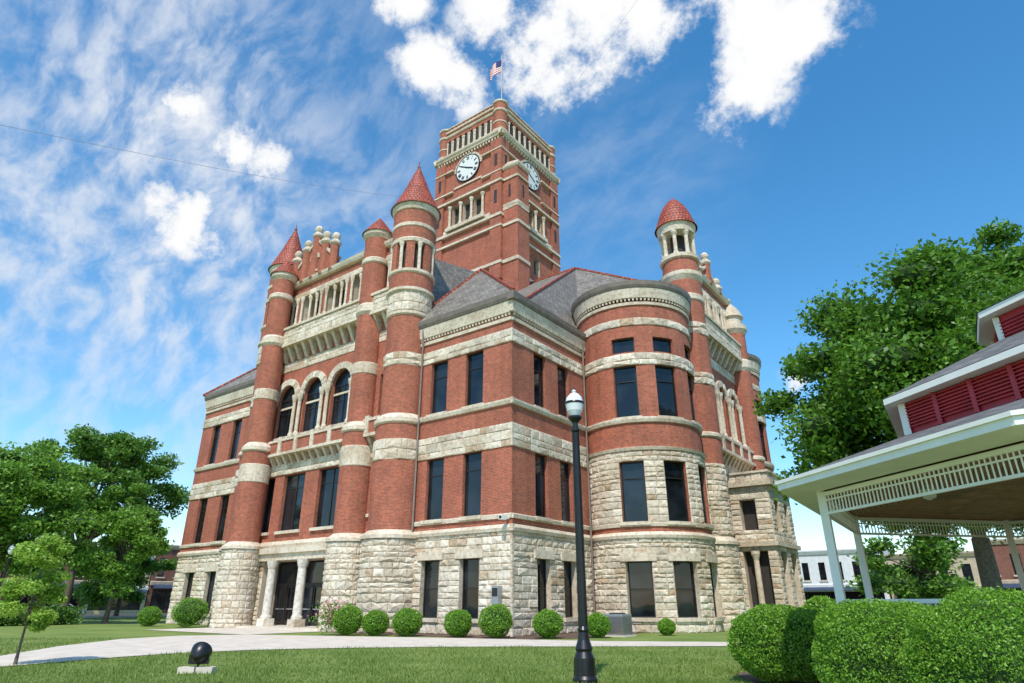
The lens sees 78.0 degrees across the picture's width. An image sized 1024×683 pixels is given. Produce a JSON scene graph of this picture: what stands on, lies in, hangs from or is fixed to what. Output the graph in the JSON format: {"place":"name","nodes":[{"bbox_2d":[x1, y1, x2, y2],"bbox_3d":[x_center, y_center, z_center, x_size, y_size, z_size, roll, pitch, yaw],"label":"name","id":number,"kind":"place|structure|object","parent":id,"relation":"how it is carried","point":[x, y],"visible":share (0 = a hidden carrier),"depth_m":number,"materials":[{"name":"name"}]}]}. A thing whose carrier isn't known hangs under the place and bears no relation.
{"place":"outdoors","nodes":[
{"label":"outdoors","id":0,"kind":"place"},
{"bbox_2d":[52,604,85,613],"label":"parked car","id":1,"kind":"object","parent":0,"point":[84,611],"visible":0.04,"depth_m":74.12,"materials":[{"name":"grey metal"}]},
{"bbox_2d":[78,613,167,617],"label":"road","id":2,"kind":"structure","parent":0,"point":[110,616],"depth_m":83.16,"materials":[{"name":"grey asphalt"}]},
{"bbox_2d":[0,617,753,682],"bbox_3d":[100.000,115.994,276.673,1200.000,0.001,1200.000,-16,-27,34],"label":"ground","id":3,"kind":"structure","parent":0,"point":[126,627],"depth_m":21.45,"materials":[{"name":"green plant"}]},
{"bbox_2d":[0,543,14,593],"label":"street lamp","id":4,"kind":"object","parent":3,"relation":"on","point":[8,561],"visible":0.83,"depth_m":47.23,"materials":[{"name":"black"}]},
{"bbox_2d":[0,606,52,625],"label":"hedge","id":5,"kind":"object","parent":3,"relation":"on","point":[18,620],"visible":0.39,"depth_m":46.63,"materials":[{"name":"green plant"}]},
{"bbox_2d":[0,532,75,664],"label":"sapling","id":6,"kind":"object","parent":3,"relation":"on","point":[43,551],"visible":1,"depth_m":18.04,"materials":[{"name":"green plant"}]},
{"bbox_2d":[0,537,97,607],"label":"brick shop","id":7,"kind":"structure","parent":3,"relation":"on","point":[73,602],"depth_m":91.25,"materials":[{"name":"red brick"}]},
{"bbox_2d":[0,440,107,576],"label":"shade tree","id":8,"kind":"object","parent":3,"relation":"on","point":[39,487],"visible":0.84,"depth_m":50.14,"materials":[{"name":"green plant"}]},
{"bbox_2d":[26,606,85,624],"bbox_3d":[-36.519,21.507,49.541,4.181,1.564,4.190,-16,-27,34],"label":"hedge","id":9,"kind":"object","parent":3,"relation":"on","point":[68,615],"visible":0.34,"depth_m":49.45,"materials":[{"name":"green plant"}]},
{"bbox_2d":[1,423,190,605],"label":"locust tree","id":10,"kind":"object","parent":3,"relation":"on","point":[125,454],"visible":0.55,"depth_m":65.74,"materials":[{"name":"green plant"}]},
{"bbox_2d":[59,482,174,623],"bbox_3d":[-33.119,17.302,52.668,8.778,11.426,8.155,11,-25,-25],"label":"young tree","id":11,"kind":"object","parent":3,"relation":"on","point":[140,529],"visible":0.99,"depth_m":51.66,"materials":[{"name":"green plant"}]},
{"bbox_2d":[83,556,155,613],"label":"tan shop","id":12,"kind":"structure","parent":3,"relation":"on","point":[131,608],"depth_m":98.36,"materials":[{"name":"beige brick"}]},
{"bbox_2d":[68,539,177,615],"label":"background tree","id":13,"kind":"object","parent":3,"relation":"on","point":[83,590],"visible":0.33,"depth_m":73.44,"materials":[{"name":"green plant"}]},
{"bbox_2d":[137,606,161,625],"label":"boxwood shrub","id":14,"kind":"object","parent":3,"relation":"on","point":[149,615],"visible":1,"depth_m":45.45,"materials":[{"name":"green plant"}]},
{"bbox_2d":[126,545,179,612],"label":"brick shop","id":15,"kind":"structure","parent":3,"relation":"on","point":[159,590],"depth_m":103.07,"materials":[{"name":"red brick"}]},
{"bbox_2d":[156,558,166,577],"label":"window","id":16,"kind":"structure","parent":15,"relation":"in","point":[160,574],"depth_m":103.55,"materials":[{"name":"black glass"}]},
{"bbox_2d":[171,597,208,626],"bbox_3d":[-22.502,18.876,44.118,2.379,2.011,2.382,-16,-27,34],"label":"boxwood shrub","id":17,"kind":"object","parent":3,"relation":"on","point":[191,612],"visible":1,"depth_m":43.56,"materials":[{"name":"green plant"}]},
{"bbox_2d":[177,642,216,673],"bbox_3d":[-7.719,7.804,15.627,0.840,0.703,0.468,0,-22,0],"label":"floodlight","id":18,"kind":"object","parent":3,"relation":"on","point":[201,653],"visible":0.94,"depth_m":15.48,"materials":[{"name":"metal"}]},
{"bbox_2d":[307,590,350,633],"bbox_3d":[-9.599,14.525,34.104,2.558,2.358,2.434,-16,-27,34],"label":"flowering shrub","id":19,"kind":"object","parent":3,"relation":"on","point":[328,615],"visible":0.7,"depth_m":33.76,"materials":[{"name":"pink plant"}]},
{"bbox_2d":[332,603,362,634],"bbox_3d":[-8.696,14.690,33.411,1.719,1.561,1.753,-16,-27,34],"label":"boxwood shrub","id":20,"kind":"object","parent":3,"relation":"on","point":[349,617],"visible":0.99,"depth_m":32.96,"materials":[{"name":"green plant"}]},
{"bbox_2d":[0,628,736,665],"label":"footpath","id":21,"kind":"structure","parent":3,"relation":"on","point":[244,640],"depth_m":26.36,"materials":[{"name":"concrete"}]},
{"bbox_2d":[361,609,389,635],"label":"boxwood shrub","id":22,"kind":"object","parent":3,"relation":"on","point":[376,622],"visible":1,"depth_m":32.70,"materials":[{"name":"green plant"}]},
{"bbox_2d":[391,608,423,635],"bbox_3d":[-5.412,14.423,32.548,1.617,1.367,1.639,-16,-27,34],"label":"boxwood shrub","id":23,"kind":"object","parent":3,"relation":"on","point":[406,621],"visible":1,"depth_m":32.13,"materials":[{"name":"green plant"}]},
{"bbox_2d":[324,632,639,639],"bbox_3d":[-1.760,16.696,36.187,15.400,0.062,10.400,-16,-27,34],"label":"planting bed","id":24,"kind":"object","parent":3,"relation":"on","point":[561,636],"visible":0.42,"depth_m":31.96,"materials":[{"name":"brown soil"}]},
{"bbox_2d":[443,609,471,636],"bbox_3d":[-2.683,14.089,31.618,1.461,1.303,1.516,-16,-27,34],"label":"boxwood shrub","id":25,"kind":"object","parent":24,"relation":"on","point":[459,622],"visible":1,"depth_m":31.24,"materials":[{"name":"green plant"}]},
{"bbox_2d":[478,604,512,637],"bbox_3d":[-0.756,13.579,30.748,1.698,1.553,1.767,-16,-27,34],"label":"boxwood shrub","id":26,"kind":"object","parent":24,"relation":"on","point":[496,620],"visible":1,"depth_m":30.31,"materials":[{"name":"green plant"}]},
{"bbox_2d":[532,608,563,637],"bbox_3d":[1.704,13.596,30.496,1.609,1.345,1.560,-16,-27,34],"label":"boxwood shrub","id":27,"kind":"object","parent":24,"relation":"on","point":[547,622],"visible":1,"depth_m":30.10,"materials":[{"name":"green plant"}]},
{"bbox_2d":[166,99,805,636],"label":"courthouse","id":28,"kind":"structure","parent":3,"relation":"on","point":[386,425],"depth_m":42.82,"materials":[{"name":"red brick"}]},
{"bbox_2d":[185,573,193,599],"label":"window","id":29,"kind":"structure","parent":28,"relation":"in","point":[190,580],"depth_m":51.37,"materials":[{"name":"black glass"}]},
{"bbox_2d":[189,499,207,545],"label":"window","id":30,"kind":"structure","parent":28,"relation":"in","point":[204,501],"depth_m":53.12,"materials":[{"name":"black glass"}]},
{"bbox_2d":[204,572,215,616],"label":"window","id":31,"kind":"structure","parent":28,"relation":"in","point":[212,578],"depth_m":49.35,"materials":[{"name":"black glass"}]},
{"bbox_2d":[203,426,220,466],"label":"window","id":32,"kind":"structure","parent":28,"relation":"in","point":[217,430],"depth_m":55.63,"materials":[{"name":"black glass"}]},
{"bbox_2d":[2,125,435,200],"bbox_3d":[-16.822,-12.780,48.556,0.023,20.598,39.832,-10,-25,23],"label":"overhead cable","id":33,"kind":"object","parent":28,"relation":"attached to","point":[180,161],"visible":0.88,"depth_m":38.61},
{"bbox_2d":[210,495,229,543],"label":"window","id":34,"kind":"structure","parent":28,"relation":"in","point":[221,525],"depth_m":51.30,"materials":[{"name":"black glass"}]},
{"bbox_2d":[224,420,241,461],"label":"window","id":35,"kind":"structure","parent":28,"relation":"in","point":[238,423],"depth_m":53.80,"materials":[{"name":"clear glass"}]},
{"bbox_2d":[260,478,275,535],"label":"window","id":36,"kind":"structure","parent":28,"relation":"in","point":[270,493],"depth_m":47.41,"materials":[{"name":"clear glass"}]},
{"bbox_2d":[272,386,294,440],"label":"window","id":37,"kind":"structure","parent":28,"relation":"in","point":[285,416],"depth_m":49.84,"materials":[{"name":"black glass"}]},
{"bbox_2d":[272,563,297,624],"bbox_3d":[-15.810,17.751,44.515,2.760,4.030,0.140,-16,-27,34],"label":"door","id":38,"kind":"structure","parent":28,"relation":"in","point":[287,573],"depth_m":44.69,"materials":[{"name":"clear glass"}]},
{"bbox_2d":[274,473,305,534],"bbox_3d":[-15.786,11.631,45.454,2.780,4.200,0.520,-16,-27,34],"label":"window","id":39,"kind":"structure","parent":28,"relation":"in","point":[295,483],"depth_m":45.73,"materials":[{"name":"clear glass"}]},
{"bbox_2d":[301,378,321,433],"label":"window","id":40,"kind":"structure","parent":28,"relation":"in","point":[311,412],"depth_m":47.98,"materials":[{"name":"clear glass"}]},
{"bbox_2d":[302,561,324,625],"bbox_3d":[-13.450,17.076,42.879,2.760,4.030,0.140,-16,-27,34],"label":"door","id":41,"kind":"structure","parent":28,"relation":"in","point":[314,574],"depth_m":42.97,"materials":[{"name":"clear glass"}]},
{"bbox_2d":[309,467,338,530],"bbox_3d":[-12.506,10.692,43.180,2.880,4.200,0.520,-16,-27,34],"label":"window","id":42,"kind":"structure","parent":28,"relation":"in","point":[329,480],"depth_m":43.55,"materials":[{"name":"clear glass"}]},
{"bbox_2d":[326,369,350,427],"bbox_3d":[-12.346,4.072,45.784,2.530,4.425,0.520,-16,-27,34],"label":"window","id":43,"kind":"structure","parent":28,"relation":"in","point":[339,410],"depth_m":46.14,"materials":[{"name":"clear glass"}]},
{"bbox_2d":[420,560,438,621],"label":"window","id":44,"kind":"structure","parent":28,"relation":"in","point":[430,598],"depth_m":36.16,"materials":[{"name":"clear glass"}]},
{"bbox_2d":[420,458,443,523],"bbox_3d":[-4.641,8.966,38.018,1.680,3.850,0.470,-16,-27,34],"label":"window","id":45,"kind":"structure","parent":28,"relation":"in","point":[436,467],"depth_m":38.22,"materials":[{"name":"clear glass"}]},
{"bbox_2d":[426,361,447,415],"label":"window","id":46,"kind":"structure","parent":28,"relation":"in","point":[440,369],"depth_m":40.73,"materials":[{"name":"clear glass"}]},
{"bbox_2d":[458,452,481,520],"bbox_3d":[-2.281,8.290,36.382,1.680,3.850,0.470,-16,-27,34],"label":"window","id":47,"kind":"structure","parent":28,"relation":"in","point":[472,500],"depth_m":36.57,"materials":[{"name":"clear glass"}]},
{"bbox_2d":[462,558,478,622],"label":"window","id":48,"kind":"structure","parent":28,"relation":"in","point":[469,592],"depth_m":34.57,"materials":[{"name":"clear glass"}]},
{"bbox_2d":[461,351,483,408],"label":"window","id":49,"kind":"structure","parent":28,"relation":"in","point":[475,360],"depth_m":39.08,"materials":[{"name":"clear glass"}]},
{"bbox_2d":[491,586,501,604],"bbox_3d":[-0.803,13.768,32.420,0.450,2.300,0.330,-16,-27,34],"label":"utility box","id":50,"kind":"object","parent":28,"relation":"attached to","point":[496,594],"visible":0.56,"depth_m":32.58,"materials":[{"name":"grey metal"}]},
{"bbox_2d":[501,53,502,98],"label":"flagpole","id":51,"kind":"object","parent":28,"relation":"on","point":[501,74],"visible":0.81,"depth_m":75.99,"materials":[{"name":"silver metal"}]},
{"bbox_2d":[490,60,500,80],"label":"flag","id":52,"kind":"object","parent":51,"relation":"attached to","point":[496,68],"visible":1,"depth_m":76.43,"materials":[{"name":"multicoloured fabric"}]},
{"bbox_2d":[499,514,509,519],"bbox_3d":[-0.418,9.402,33.769,0.230,0.240,0.780,-16,-27,34],"label":"security camera","id":53,"kind":"object","parent":28,"relation":"attached to","point":[503,517],"visible":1,"depth_m":33.59,"materials":[{"name":"white plastic"}]},
{"bbox_2d":[537,559,546,612],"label":"window","id":54,"kind":"structure","parent":28,"relation":"in","point":[541,564],"depth_m":35.23,"materials":[{"name":"black glass"}]},
{"bbox_2d":[534,354,549,411],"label":"window","id":55,"kind":"structure","parent":28,"relation":"in","point":[538,361],"depth_m":39.68,"materials":[{"name":"black glass"}]},
{"bbox_2d":[534,454,552,521],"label":"window","id":56,"kind":"structure","parent":28,"relation":"in","point":[539,460],"depth_m":37.15,"materials":[{"name":"black glass"}]},
{"bbox_2d":[557,366,567,418],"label":"window","id":57,"kind":"structure","parent":28,"relation":"in","point":[560,372],"depth_m":41.71,"materials":[{"name":"black glass"}]},
{"bbox_2d":[560,462,574,525],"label":"window","id":58,"kind":"structure","parent":28,"relation":"in","point":[564,471],"depth_m":39.17,"materials":[{"name":"black glass"}]},
{"bbox_2d":[564,561,577,621],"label":"window","id":59,"kind":"structure","parent":28,"relation":"in","point":[567,565],"depth_m":37.08,"materials":[{"name":"black glass"}]},
{"bbox_2d":[612,338,634,353],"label":"window","id":60,"kind":"structure","parent":28,"relation":"in","point":[623,345],"depth_m":42.78,"materials":[{"name":"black glass"}]},
{"bbox_2d":[613,366,641,419],"bbox_3d":[7.510,3.361,41.278,1.836,3.700,0.845,-16,-27,34],"label":"window","id":61,"kind":"structure","parent":28,"relation":"in","point":[627,400],"depth_m":41.51,"materials":[{"name":"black glass"}]},
{"bbox_2d":[620,461,650,525],"bbox_3d":[7.510,9.300,38.826,1.836,3.850,0.845,-16,-27,34],"label":"window","id":62,"kind":"structure","parent":28,"relation":"in","point":[632,473],"depth_m":39.01,"materials":[{"name":"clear glass"}]},
{"bbox_2d":[627,561,658,621],"bbox_3d":[7.524,14.482,36.705,1.836,3.250,0.890,-16,-27,34],"label":"window","id":63,"kind":"structure","parent":28,"relation":"in","point":[640,577],"depth_m":36.91,"materials":[{"name":"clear glass"}]},
{"bbox_2d":[652,338,670,352],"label":"window","id":64,"kind":"structure","parent":28,"relation":"in","point":[660,345],"depth_m":42.72,"materials":[{"name":"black glass"}]},
{"bbox_2d":[655,366,683,418],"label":"window","id":65,"kind":"structure","parent":28,"relation":"in","point":[666,393],"depth_m":41.46,"materials":[{"name":"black glass"}]},
{"bbox_2d":[664,461,695,525],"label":"window","id":66,"kind":"structure","parent":28,"relation":"in","point":[674,471],"depth_m":38.96,"materials":[{"name":"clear glass"}]},
{"bbox_2d":[684,347,688,359],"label":"window","id":67,"kind":"structure","parent":28,"relation":"in","point":[686,352],"depth_m":44.55,"materials":[{"name":"black glass"}]},
{"bbox_2d":[673,561,705,621],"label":"window","id":68,"kind":"structure","parent":28,"relation":"in","point":[683,570],"depth_m":36.84,"materials":[{"name":"black glass"}]},
{"bbox_2d":[687,374,701,425],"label":"window","id":69,"kind":"structure","parent":28,"relation":"in","point":[689,378],"depth_m":43.28,"materials":[{"name":"black glass"}]},
{"bbox_2d":[698,467,713,528],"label":"window","id":70,"kind":"structure","parent":28,"relation":"in","point":[699,469],"depth_m":40.76,"materials":[{"name":"black glass"}]},
{"bbox_2d":[709,563,724,620],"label":"window","id":71,"kind":"structure","parent":28,"relation":"in","point":[716,618],"depth_m":38.52,"materials":[{"name":"black glass"}]},
{"bbox_2d":[758,422,772,463],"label":"window","id":72,"kind":"structure","parent":28,"relation":"in","point":[760,425],"depth_m":54.80,"materials":[{"name":"black glass"}]},
{"bbox_2d":[565,387,597,682],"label":"street lamp","id":73,"kind":"object","parent":3,"relation":"on","point":[584,665],"visible":1,"depth_m":14.30,"materials":[{"name":"black metal"}]},
{"bbox_2d":[587,612,610,637],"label":"boxwood shrub","id":74,"kind":"object","parent":3,"relation":"on","point":[599,624],"visible":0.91,"depth_m":30.83,"materials":[{"name":"green plant"}]},
{"bbox_2d":[603,613,636,636],"bbox_3d":[5.446,14.550,32.507,1.400,1.120,1.300,-16,-27,34],"label":"air conditioner","id":75,"kind":"object","parent":3,"relation":"on","point":[621,624],"visible":0.88,"depth_m":32.07,"materials":[{"name":"metal"}]},
{"bbox_2d":[657,617,675,635],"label":"boxwood shrub","id":76,"kind":"object","parent":3,"relation":"on","point":[666,626],"visible":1,"depth_m":33.01,"materials":[{"name":"green plant"}]},
{"bbox_2d":[738,672,818,682],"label":"planting bed corner","id":77,"kind":"object","parent":3,"relation":"on","point":[746,676],"depth_m":14.09,"materials":[{"name":"black soil"}]},
{"bbox_2d":[726,603,828,682],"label":"boxwood shrub","id":78,"kind":"object","parent":77,"relation":"on","point":[774,642],"visible":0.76,"depth_m":13.09,"materials":[{"name":"green plant"}]},
{"bbox_2d":[808,598,929,682],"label":"boxwood shrub","id":79,"kind":"object","parent":77,"relation":"on","point":[858,641],"visible":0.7,"depth_m":8.37,"materials":[{"name":"green plant"}]},
{"bbox_2d":[894,583,1023,682],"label":"boxwood shrub","id":80,"kind":"object","parent":77,"relation":"on","point":[966,639],"visible":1,"depth_m":6.86,"materials":[{"name":"green plant"}]},
{"bbox_2d":[799,595,835,612],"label":"boxwood shrub","id":81,"kind":"object","parent":3,"relation":"on","point":[817,603],"visible":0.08,"depth_m":17.29,"materials":[{"name":"green plant"}]},
{"bbox_2d":[798,548,894,600],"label":"white shop","id":82,"kind":"structure","parent":3,"relation":"on","point":[816,572],"depth_m":97.17,"materials":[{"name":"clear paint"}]},
{"bbox_2d":[801,563,811,581],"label":"window","id":83,"kind":"structure","parent":82,"relation":"in","point":[805,568],"depth_m":99.20,"materials":[{"name":"black glass"}]},
{"bbox_2d":[818,562,827,581],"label":"window","id":84,"kind":"structure","parent":82,"relation":"in","point":[823,577],"depth_m":97.90,"materials":[{"name":"black glass"}]},
{"bbox_2d":[839,562,844,580],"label":"window","id":85,"kind":"structure","parent":82,"relation":"in","point":[839,562],"depth_m":96.33,"materials":[{"name":"black glass"}]},
{"bbox_2d":[852,561,861,579],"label":"window","id":86,"kind":"structure","parent":82,"relation":"in","point":[856,569],"depth_m":95.28,"materials":[{"name":"black glass"}]},
{"bbox_2d":[752,233,1023,591],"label":"maple tree","id":87,"kind":"object","parent":3,"relation":"on","point":[872,358],"visible":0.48,"depth_m":28.13,"materials":[{"name":"green plant"}]},
{"bbox_2d":[775,290,1023,605],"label":"gazebo","id":88,"kind":"object","parent":3,"relation":"on","point":[958,442],"visible":0.72,"depth_m":11.17,"materials":[{"name":"white wood"}]},
{"bbox_2d":[920,474,936,499],"bbox_3d":[7.268,2.501,11.085,0.240,0.560,0.240,-16,-27,34],"label":"ceiling lamp","id":89,"kind":"object","parent":88,"relation":"hanging from","point":[930,497],"visible":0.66,"depth_m":10.97,"materials":[{"name":"white"}]},
{"bbox_2d":[845,522,979,604],"bbox_3d":[42.292,23.923,67.217,11.731,10.293,12.988,-16,-27,34],"label":"background tree","id":90,"kind":"object","parent":3,"relation":"on","point":[921,563],"visible":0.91,"depth_m":64.42,"materials":[{"name":"green plant"}]},
{"bbox_2d":[883,551,982,606],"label":"tan shop","id":91,"kind":"structure","parent":3,"relation":"on","point":[968,568],"depth_m":87.79,"materials":[{"name":"beige"}]},
{"bbox_2d":[960,564,975,581],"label":"window","id":92,"kind":"structure","parent":91,"relation":"in","point":[966,568],"depth_m":87.44,"materials":[{"name":"black glass"}]},
{"bbox_2d":[888,216,1023,307],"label":"maple tree","id":93,"kind":"object","parent":3,"relation":"on","point":[1002,262],"visible":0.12,"depth_m":37.38,"materials":[{"name":"green plant"}]},
{"bbox_2d":[990,538,1023,590],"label":"brick shop","id":94,"kind":"structure","parent":3,"relation":"on","point":[1006,566],"depth_m":84.92,"materials":[{"name":"red brick"}]},
{"bbox_2d":[1009,553,1023,576],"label":"window","id":95,"kind":"structure","parent":94,"relation":"in","point":[1010,555],"depth_m":84.60,"materials":[{"name":"black glass"}]},
{"bbox_2d":[0,0,1023,553],"label":"sky","id":96,"kind":"structure","parent":0,"point":[803,142],"materials":[{"name":"blue"}]}
]}

